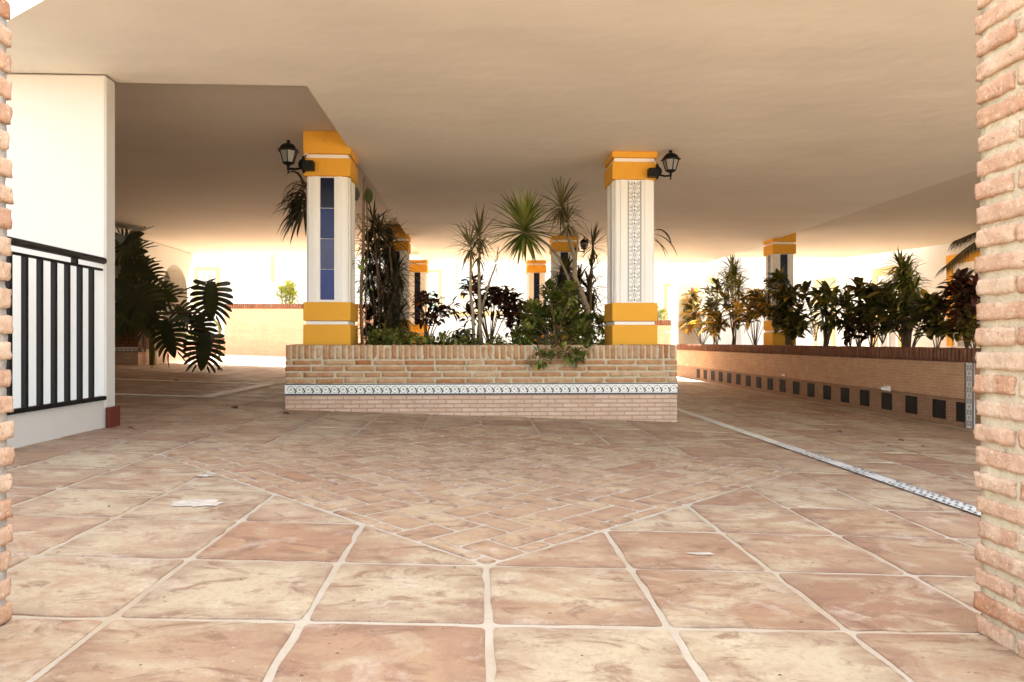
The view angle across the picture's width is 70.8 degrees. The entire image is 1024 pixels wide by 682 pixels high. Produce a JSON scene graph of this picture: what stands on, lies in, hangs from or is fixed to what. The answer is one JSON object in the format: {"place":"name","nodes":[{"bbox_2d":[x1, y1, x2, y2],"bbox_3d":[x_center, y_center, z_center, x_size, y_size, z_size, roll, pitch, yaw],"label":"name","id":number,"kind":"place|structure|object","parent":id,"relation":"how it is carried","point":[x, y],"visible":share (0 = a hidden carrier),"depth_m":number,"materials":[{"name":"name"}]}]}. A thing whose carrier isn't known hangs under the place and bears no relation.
{"place":"outdoors","nodes":[
{"label":"outdoors","id":0,"kind":"place"},
{"bbox_2d":[162,425,788,563],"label":"herringbone paving","id":1,"kind":"structure","parent":0,"point":[485,441],"depth_m":3.36,"materials":[{"name":"tile"}]},
{"bbox_2d":[6,354,980,681],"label":"ground","id":2,"kind":"structure","parent":0,"point":[488,626],"depth_m":2.14,"materials":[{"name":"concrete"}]},
{"bbox_2d":[5,74,119,427],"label":"plaster wall","id":3,"kind":"structure","parent":2,"relation":"on","point":[61,149],"depth_m":4.62,"materials":[{"name":"white paint"}]},
{"bbox_2d":[115,244,123,311],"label":"plaster wall","id":4,"kind":"structure","parent":2,"relation":"on","point":[116,268],"depth_m":13.67,"materials":[{"name":"white paint"}]},
{"bbox_2d":[6,0,981,262],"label":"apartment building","id":5,"kind":"structure","parent":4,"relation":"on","point":[832,128],"depth_m":5.48,"materials":[{"name":"paint"}]},
{"bbox_2d":[115,327,164,364],"bbox_3d":[-8.068,0.123,13.075,3.044,0.855,1.106,0,0,-3],"label":"brick planter","id":6,"kind":"object","parent":2,"relation":"on","point":[127,353],"visible":0.09,"depth_m":12.60,"materials":[{"name":"brown brick"}]},
{"bbox_2d":[130,239,194,362],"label":"arched wall","id":7,"kind":"structure","parent":2,"relation":"on","point":[177,265],"depth_m":14.69,"materials":[{"name":"white paint"}]},
{"bbox_2d":[162,271,172,319],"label":"plaster wall","id":8,"kind":"structure","parent":2,"relation":"on","point":[166,279],"depth_m":15.27,"materials":[{"name":"beige paint"}]},
{"bbox_2d":[195,338,224,353],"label":"boundary wall","id":9,"kind":"structure","parent":2,"relation":"on","point":[223,345],"depth_m":20.53,"materials":[{"name":"paint"}]},
{"bbox_2d":[273,279,298,303],"bbox_3d":[-6.949,-0.644,22.168,0.794,2.595,0.920,0,0,-26],"label":"garden bush","id":10,"kind":"object","parent":2,"relation":"on","point":[291,292],"visible":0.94,"depth_m":22.13,"materials":[{"name":"green plant"}]},
{"bbox_2d":[225,304,372,356],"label":"boundary wall","id":11,"kind":"structure","parent":2,"relation":"on","point":[264,329],"depth_m":20.58,"materials":[{"name":"paint"}]},
{"bbox_2d":[410,260,427,342],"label":"painted column","id":12,"kind":"structure","parent":2,"relation":"on","point":[422,283],"depth_m":15.23,"materials":[{"name":"paint"}]},
{"bbox_2d":[194,254,740,344],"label":"house","id":13,"kind":"structure","parent":2,"relation":"on","point":[254,278],"depth_m":24.91,"materials":[{"name":"paint"}]},
{"bbox_2d":[194,267,219,302],"bbox_3d":[-10.383,-1.906,24.502,0.848,1.222,0.055,0,0,-3],"label":"window","id":14,"kind":"structure","parent":13,"relation":"in","point":[204,274],"depth_m":24.49,"materials":[{"name":"paint"}]},
{"bbox_2d":[428,269,441,311],"bbox_3d":[-2.774,-1.743,24.868,0.696,1.451,0.055,0,0,-3],"label":"window","id":15,"kind":"structure","parent":13,"relation":"in","point":[434,275],"depth_m":24.87,"materials":[{"name":"glass"}]},
{"bbox_2d":[456,262,472,289],"bbox_3d":[-1.643,-2.286,24.922,0.560,1.058,0.055,0,0,-3],"label":"window","id":16,"kind":"structure","parent":13,"relation":"in","point":[460,275],"depth_m":24.91,"materials":[{"name":"paint"}]},
{"bbox_2d":[664,284,670,319],"bbox_3d":[5.585,-1.377,25.269,0.483,1.274,0.055,0,0,-3],"label":"window","id":17,"kind":"structure","parent":13,"relation":"in","point":[667,287],"depth_m":25.26,"materials":[{"name":"paint"}]},
{"bbox_2d":[526,260,545,340],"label":"painted column","id":18,"kind":"structure","parent":2,"relation":"on","point":[535,274],"depth_m":15.35,"materials":[{"name":"paint"}]},
{"bbox_2d":[654,320,670,343],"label":"boundary wall","id":19,"kind":"structure","parent":2,"relation":"on","point":[664,326],"depth_m":20.23,"materials":[{"name":"paint"}]},
{"bbox_2d":[658,306,668,319],"bbox_3d":[4.608,-0.230,22.311,0.552,1.764,0.662,0,0,37],"label":"garden bush","id":20,"kind":"object","parent":2,"relation":"on","point":[661,312],"visible":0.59,"depth_m":22.28,"materials":[{"name":"green plant"}]},
{"bbox_2d":[665,331,670,343],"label":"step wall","id":21,"kind":"structure","parent":2,"relation":"on","point":[668,337],"depth_m":19.25,"materials":[{"name":"paint"}]},
{"bbox_2d":[671,264,700,344],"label":"white pier","id":22,"kind":"structure","parent":2,"relation":"on","point":[684,277],"depth_m":16.92,"materials":[{"name":"paint"}]},
{"bbox_2d":[741,239,980,347],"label":"house","id":23,"kind":"structure","parent":2,"relation":"on","point":[867,268],"depth_m":17.17,"materials":[{"name":"paint"}]},
{"bbox_2d":[814,277,834,345],"bbox_3d":[8.177,-0.695,18.859,0.055,1.890,1.064,0,0,-3],"label":"window","id":24,"kind":"structure","parent":23,"relation":"in","point":[829,280],"depth_m":19.00,"materials":[{"name":"paint"}]},
{"bbox_2d":[872,265,900,346],"bbox_3d":[8.318,-0.695,15.923,0.055,1.890,1.165,0,0,-3],"label":"window","id":25,"kind":"structure","parent":23,"relation":"in","point":[894,342],"depth_m":16.03,"materials":[{"name":"paint"}]},
{"bbox_2d":[946,251,980,346],"bbox_3d":[8.449,-0.770,13.192,0.055,1.740,1.443,0,0,-3],"label":"window","id":26,"kind":"structure","parent":23,"relation":"in","point":[970,264],"depth_m":13.53,"materials":[{"name":"paint"}]},
{"bbox_2d":[0,359,1023,681],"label":"terracotta paving","id":27,"kind":"structure","parent":0,"point":[242,579],"depth_m":2.05,"materials":[{"name":"tile"}]},
{"bbox_2d":[0,0,14,624],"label":"brick pier","id":28,"kind":"structure","parent":27,"relation":"on","point":[7,455],"depth_m":1.55,"materials":[{"name":"beige brick"}]},
{"bbox_2d":[7,401,103,447],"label":"parapet wall","id":29,"kind":"structure","parent":27,"relation":"on","point":[34,427],"depth_m":4.09,"materials":[{"name":"white paint"}]},
{"bbox_2d":[5,236,106,415],"bbox_3d":[-2.547,-0.080,3.006,0.044,0.915,3.250,0,0,-3],"label":"iron railing","id":30,"kind":"object","parent":29,"relation":"on","point":[74,256],"visible":0.89,"depth_m":4.07,"materials":[{"name":"black metal"}]},
{"bbox_2d":[115,393,215,397],"bbox_3d":[-5.372,0.455,6.900,4.930,0.182,0.140,0,0,-3],"label":"floor line","id":31,"kind":"object","parent":27,"relation":"on","point":[157,395],"visible":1,"depth_m":6.99,"materials":[{"name":"paint"}]},
{"bbox_2d":[115,226,232,372],"bbox_3d":[-5.749,-0.655,11.501,2.585,2.574,1.072,0,0,23],"label":"monstera","id":32,"kind":"object","parent":27,"relation":"on","point":[141,302],"visible":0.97,"depth_m":11.40,"materials":[{"name":"green plant"}]},
{"bbox_2d":[149,319,220,364],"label":"wall","id":33,"kind":"structure","parent":27,"relation":"on","point":[151,352],"depth_m":12.86,"materials":[{"name":"beige paint"}]},
{"bbox_2d":[122,379,262,383],"bbox_3d":[-5.472,0.455,8.978,4.930,0.182,0.140,0,0,-3],"label":"floor line","id":34,"kind":"object","parent":27,"relation":"on","point":[192,381],"visible":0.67,"depth_m":9.04,"materials":[{"name":"paint"}]},
{"bbox_2d":[170,499,225,506],"bbox_3d":[-1.173,0.604,2.689,0.204,0.008,0.134,0,0,-3],"label":"paint spill","id":35,"kind":"object","parent":27,"relation":"on","point":[196,502],"visible":1,"depth_m":2.69,"materials":[{"name":"white paint"}]},
{"bbox_2d":[201,383,271,396],"bbox_3d":[-3.037,0.542,8.089,0.154,0.006,2.150,0,0,-3],"label":"floor line","id":36,"kind":"object","parent":27,"relation":"on","point":[234,390],"visible":1,"depth_m":7.87,"materials":[{"name":"paint"}]},
{"bbox_2d":[197,475,714,554],"bbox_3d":[-0.382,0.634,2.733,2.252,0.074,0.055,0,0,25],"label":"paint spill","id":37,"kind":"object","parent":27,"relation":"on","point":[703,553],"visible":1,"depth_m":2.27,"materials":[{"name":"white paint"}]},
{"bbox_2d":[285,343,678,421],"bbox_3d":[-0.391,0.438,9.405,3.412,0.824,6.379,0,0,-3],"label":"brick planter","id":38,"kind":"object","parent":27,"relation":"on","point":[633,382],"visible":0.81,"depth_m":6.23,"materials":[{"name":"beige brick"}]},
{"bbox_2d":[271,170,306,243],"bbox_3d":[-2.223,-0.816,7.335,0.481,1.877,0.633,0,0,-3],"label":"drooping palm","id":39,"kind":"object","parent":38,"relation":"on","point":[295,207],"visible":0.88,"depth_m":7.37,"materials":[{"name":"green plant"}]},
{"bbox_2d":[303,131,357,344],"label":"painted column","id":40,"kind":"structure","parent":38,"relation":"on","point":[330,311],"depth_m":6.38,"materials":[{"name":"paint"}]},
{"bbox_2d":[277,140,314,172],"bbox_3d":[-1.893,-1.614,6.307,0.315,0.291,0.199,0,0,-3],"label":"wall lantern","id":41,"kind":"object","parent":40,"relation":"attached to","point":[288,151],"depth_m":6.27,"materials":[{"name":"black metal"}]},
{"bbox_2d":[352,177,372,344],"bbox_3d":[-1.400,-0.705,6.746,0.204,1.631,0.328,0,0,-9],"label":"climbing stem","id":42,"kind":"object","parent":38,"relation":"on","point":[367,195],"visible":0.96,"depth_m":6.65,"materials":[{"name":"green plant"}]},
{"bbox_2d":[355,196,430,344],"bbox_3d":[-1.393,-0.721,7.701,0.930,1.752,1.676,0,0,-16],"label":"strap leaved clump","id":43,"kind":"object","parent":38,"relation":"on","point":[379,311],"visible":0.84,"depth_m":7.65,"materials":[{"name":"green plant"}]},
{"bbox_2d":[383,226,410,344],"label":"painted column","id":44,"kind":"structure","parent":38,"relation":"on","point":[406,245],"depth_m":11.63,"materials":[{"name":"paint"}]},
{"bbox_2d":[411,290,460,341],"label":"croton","id":45,"kind":"object","parent":38,"relation":"on","point":[426,300],"visible":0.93,"depth_m":7.55,"materials":[{"name":"green plant"}]},
{"bbox_2d":[451,320,475,340],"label":"croton","id":46,"kind":"object","parent":38,"relation":"on","point":[462,331],"visible":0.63,"depth_m":7.17,"materials":[{"name":"green plant"}]},
{"bbox_2d":[443,202,505,344],"bbox_3d":[-0.347,-0.632,7.361,0.766,1.545,0.751,0,0,-3],"label":"dracaena","id":47,"kind":"object","parent":38,"relation":"on","point":[478,242],"visible":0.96,"depth_m":7.33,"materials":[{"name":"green plant"}]},
{"bbox_2d":[364,323,604,344],"bbox_3d":[-0.252,-0.024,6.943,2.506,0.285,1.018,0,0,-3],"label":"ground cover","id":48,"kind":"object","parent":38,"relation":"on","point":[385,338],"visible":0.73,"depth_m":6.68,"materials":[{"name":"green plant"}]},
{"bbox_2d":[457,271,525,342],"bbox_3d":[-0.237,-0.352,8.004,0.807,0.889,0.321,0,0,-3],"label":"croton","id":49,"kind":"object","parent":38,"relation":"on","point":[497,296],"visible":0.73,"depth_m":7.96,"materials":[{"name":"green plant"}]},
{"bbox_2d":[494,300,532,339],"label":"croton","id":50,"kind":"object","parent":38,"relation":"on","point":[513,308],"visible":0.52,"depth_m":7.67,"materials":[{"name":"green plant"}]},
{"bbox_2d":[484,186,570,343],"bbox_3d":[0.155,-0.693,7.219,0.877,1.678,1.375,0,0,6],"label":"yucca","id":51,"kind":"object","parent":38,"relation":"on","point":[523,214],"visible":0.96,"depth_m":6.95,"materials":[{"name":"green plant"}]},
{"bbox_2d":[508,277,606,370],"bbox_3d":[0.402,-0.193,6.712,0.961,0.903,1.274,0,0,18],"label":"green bush","id":52,"kind":"object","parent":38,"relation":"on","point":[537,326],"visible":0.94,"depth_m":6.88,"materials":[{"name":"green plant"}]},
{"bbox_2d":[549,236,576,344],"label":"painted column","id":53,"kind":"structure","parent":38,"relation":"on","point":[560,248],"depth_m":11.76,"materials":[{"name":"paint"}]},
{"bbox_2d":[574,237,589,252],"bbox_3d":[1.115,-1.552,11.707,0.284,0.262,0.179,0,0,-3],"label":"wall lantern","id":54,"kind":"object","parent":53,"relation":"attached to","point":[582,242],"depth_m":11.67,"materials":[{"name":"black metal"}]},
{"bbox_2d":[537,177,591,341],"bbox_3d":[0.521,-0.831,7.666,0.652,1.951,0.708,0,0,17],"label":"dracaena","id":55,"kind":"object","parent":38,"relation":"on","point":[562,213],"visible":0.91,"depth_m":7.62,"materials":[{"name":"green plant"}]},
{"bbox_2d":[538,253,606,344],"bbox_3d":[0.792,-0.480,8.638,0.999,1.162,0.862,0,0,-3],"label":"cordyline","id":56,"kind":"object","parent":38,"relation":"on","point":[560,277],"visible":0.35,"depth_m":8.55,"materials":[{"name":"green plant"}]},
{"bbox_2d":[567,221,606,312],"bbox_3d":[0.862,-0.618,7.955,0.573,1.473,0.584,0,0,43],"label":"dracaena","id":57,"kind":"object","parent":38,"relation":"on","point":[592,258],"visible":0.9,"depth_m":7.94,"materials":[{"name":"green plant"}]},
{"bbox_2d":[604,151,657,344],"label":"painted column","id":58,"kind":"structure","parent":38,"relation":"on","point":[630,312],"depth_m":6.52,"materials":[{"name":"paint"}]},
{"bbox_2d":[647,150,680,179],"bbox_3d":[1.366,-1.582,6.468,0.290,0.268,0.183,0,0,-3],"label":"wall lantern","id":59,"kind":"object","parent":58,"relation":"attached to","point":[670,160],"depth_m":6.43,"materials":[{"name":"black metal"}]},
{"bbox_2d":[595,229,676,256],"bbox_3d":[1.282,-0.533,7.470,0.870,1.310,0.094,0,0,-3],"label":"long leaved plant","id":60,"kind":"object","parent":38,"relation":"on","point":[662,246],"visible":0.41,"depth_m":7.46,"materials":[{"name":"green plant"}]},
{"bbox_2d":[677,408,781,442],"bbox_3d":[1.761,0.720,7.343,0.117,0.004,4.500,0,0,-3],"label":"floor line","id":61,"kind":"object","parent":27,"relation":"on","point":[731,427],"visible":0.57,"depth_m":6.00,"materials":[{"name":"paint"}]},
{"bbox_2d":[676,344,980,428],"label":"planter wall","id":62,"kind":"structure","parent":27,"relation":"on","point":[934,384],"depth_m":8.73,"materials":[{"name":"brick"}]},
{"bbox_2d":[675,287,734,343],"bbox_3d":[4.195,-0.551,15.829,0.701,1.414,2.909,0,0,-3],"label":"croton","id":63,"kind":"object","parent":62,"relation":"on","point":[692,314],"visible":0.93,"depth_m":15.93,"materials":[{"name":"yellow plant"}]},
{"bbox_2d":[704,274,720,343],"bbox_3d":[4.539,-0.714,16.108,0.716,1.732,1.075,0,0,-3],"label":"dracaena","id":64,"kind":"object","parent":62,"relation":"on","point":[712,282],"visible":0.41,"depth_m":16.15,"materials":[{"name":"green plant"}]},
{"bbox_2d":[697,278,736,343],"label":"croton","id":65,"kind":"object","parent":62,"relation":"on","point":[725,296],"visible":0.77,"depth_m":14.90,"materials":[{"name":"green plant"}]},
{"bbox_2d":[711,254,752,344],"bbox_3d":[4.498,-0.849,14.637,0.832,2.010,1.444,0,0,-3],"label":"dracaena","id":66,"kind":"object","parent":62,"relation":"on","point":[732,281],"visible":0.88,"depth_m":14.57,"materials":[{"name":"green plant"}]},
{"bbox_2d":[722,287,775,344],"bbox_3d":[4.333,-0.422,12.916,0.596,1.154,2.197,0,0,-3],"label":"croton","id":67,"kind":"object","parent":62,"relation":"on","point":[756,301],"visible":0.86,"depth_m":12.90,"materials":[{"name":"yellow plant"}]},
{"bbox_2d":[763,232,795,344],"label":"painted column","id":68,"kind":"structure","parent":62,"relation":"on","point":[778,253],"depth_m":12.04,"materials":[{"name":"paint"}]},
{"bbox_2d":[761,266,814,344],"bbox_3d":[4.403,-0.548,11.484,0.509,1.403,1.628,0,0,-3],"label":"croton","id":69,"kind":"object","parent":62,"relation":"on","point":[782,294],"visible":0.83,"depth_m":11.56,"materials":[{"name":"green plant"}]},
{"bbox_2d":[767,301,815,344],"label":"croton","id":70,"kind":"object","parent":62,"relation":"on","point":[792,331],"visible":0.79,"depth_m":11.18,"materials":[{"name":"green plant"}]},
{"bbox_2d":[797,298,834,340],"bbox_3d":[4.348,-0.313,10.289,0.381,0.633,0.878,0,0,-3],"label":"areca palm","id":71,"kind":"object","parent":62,"relation":"on","point":[805,324],"visible":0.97,"depth_m":10.38,"materials":[{"name":"green plant"}]},
{"bbox_2d":[799,279,845,345],"bbox_3d":[4.525,-0.370,10.362,0.623,1.052,0.988,0,0,-3],"label":"croton","id":72,"kind":"object","parent":62,"relation":"on","point":[825,299],"visible":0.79,"depth_m":10.27,"materials":[{"name":"green plant"}]},
{"bbox_2d":[832,277,851,345],"bbox_3d":[4.809,-0.401,10.387,0.345,1.103,0.410,0,0,-3],"label":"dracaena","id":73,"kind":"object","parent":62,"relation":"on","point":[844,296],"visible":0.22,"depth_m":10.37,"materials":[{"name":"green plant"}]},
{"bbox_2d":[831,292,861,345],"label":"croton","id":74,"kind":"object","parent":62,"relation":"on","point":[847,304],"visible":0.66,"depth_m":9.63,"materials":[{"name":"green plant"}]},
{"bbox_2d":[841,308,881,345],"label":"croton","id":75,"kind":"object","parent":62,"relation":"on","point":[851,329],"visible":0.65,"depth_m":9.31,"materials":[{"name":"green plant"}]},
{"bbox_2d":[843,277,896,346],"bbox_3d":[4.521,-0.347,8.972,0.480,1.003,1.093,0,0,-3],"label":"croton","id":76,"kind":"object","parent":62,"relation":"on","point":[871,294],"visible":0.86,"depth_m":8.98,"materials":[{"name":"green plant"}]},
{"bbox_2d":[853,318,908,343],"bbox_3d":[4.415,-0.123,8.635,0.238,0.334,1.152,0,0,-3],"label":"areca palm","id":77,"kind":"object","parent":62,"relation":"on","point":[883,330],"visible":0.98,"depth_m":8.60,"materials":[{"name":"green plant"}]},
{"bbox_2d":[879,385,890,390],"bbox_3d":[4.176,0.533,8.084,0.089,0.060,0.120,0,0,-3],"label":"wall light","id":78,"kind":"object","parent":62,"relation":"attached to","point":[886,388],"visible":1,"depth_m":8.04,"materials":[{"name":"white paint"}]},
{"bbox_2d":[878,248,933,346],"bbox_3d":[4.547,-0.473,8.329,0.591,1.256,0.761,0,0,-3],"label":"dracaena","id":79,"kind":"object","parent":62,"relation":"on","point":[906,284],"visible":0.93,"depth_m":8.29,"materials":[{"name":"green plant"}]},
{"bbox_2d":[868,288,952,346],"bbox_3d":[4.558,-0.212,8.286,0.427,0.735,1.452,0,0,-3],"label":"croton","id":80,"kind":"object","parent":62,"relation":"on","point":[923,308],"visible":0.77,"depth_m":8.06,"materials":[{"name":"green plant"}]},
{"bbox_2d":[913,309,955,346],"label":"croton","id":81,"kind":"object","parent":62,"relation":"on","point":[939,328],"visible":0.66,"depth_m":7.68,"materials":[{"name":"green plant"}]},
{"bbox_2d":[933,232,979,279],"bbox_3d":[5.768,-0.619,8.315,1.853,1.541,1.358,0,0,14],"label":"feather palm","id":82,"kind":"object","parent":62,"relation":"on","point":[970,249],"visible":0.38,"depth_m":7.99,"materials":[{"name":"green plant"}]},
{"bbox_2d":[933,267,980,347],"bbox_3d":[4.598,-0.301,7.345,0.423,0.904,0.698,0,0,-3],"label":"croton","id":83,"kind":"object","parent":62,"relation":"on","point":[961,288],"visible":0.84,"depth_m":7.29,"materials":[{"name":"red plant"}]},
{"bbox_2d":[941,307,980,347],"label":"croton","id":84,"kind":"object","parent":62,"relation":"on","point":[966,331],"visible":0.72,"depth_m":7.24,"materials":[{"name":"green plant"}]},
{"bbox_2d":[695,380,972,430],"bbox_3d":[3.982,0.805,9.752,0.034,0.001,10.100,0,0,-3],"label":"floor line","id":85,"kind":"object","parent":27,"relation":"on","point":[855,409],"visible":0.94,"depth_m":8.23,"materials":[{"name":"paint"}]},
{"bbox_2d":[769,442,980,515],"bbox_3d":[1.961,0.719,3.198,0.115,0.005,3.800,0,0,-3],"label":"floor tile strip","id":86,"kind":"object","parent":27,"relation":"on","point":[967,507],"visible":0.83,"depth_m":3.69,"materials":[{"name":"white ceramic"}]},
{"bbox_2d":[973,0,1023,658],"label":"brick pier","id":87,"kind":"structure","parent":27,"relation":"on","point":[998,432],"depth_m":1.63,"materials":[{"name":"beige brick"}]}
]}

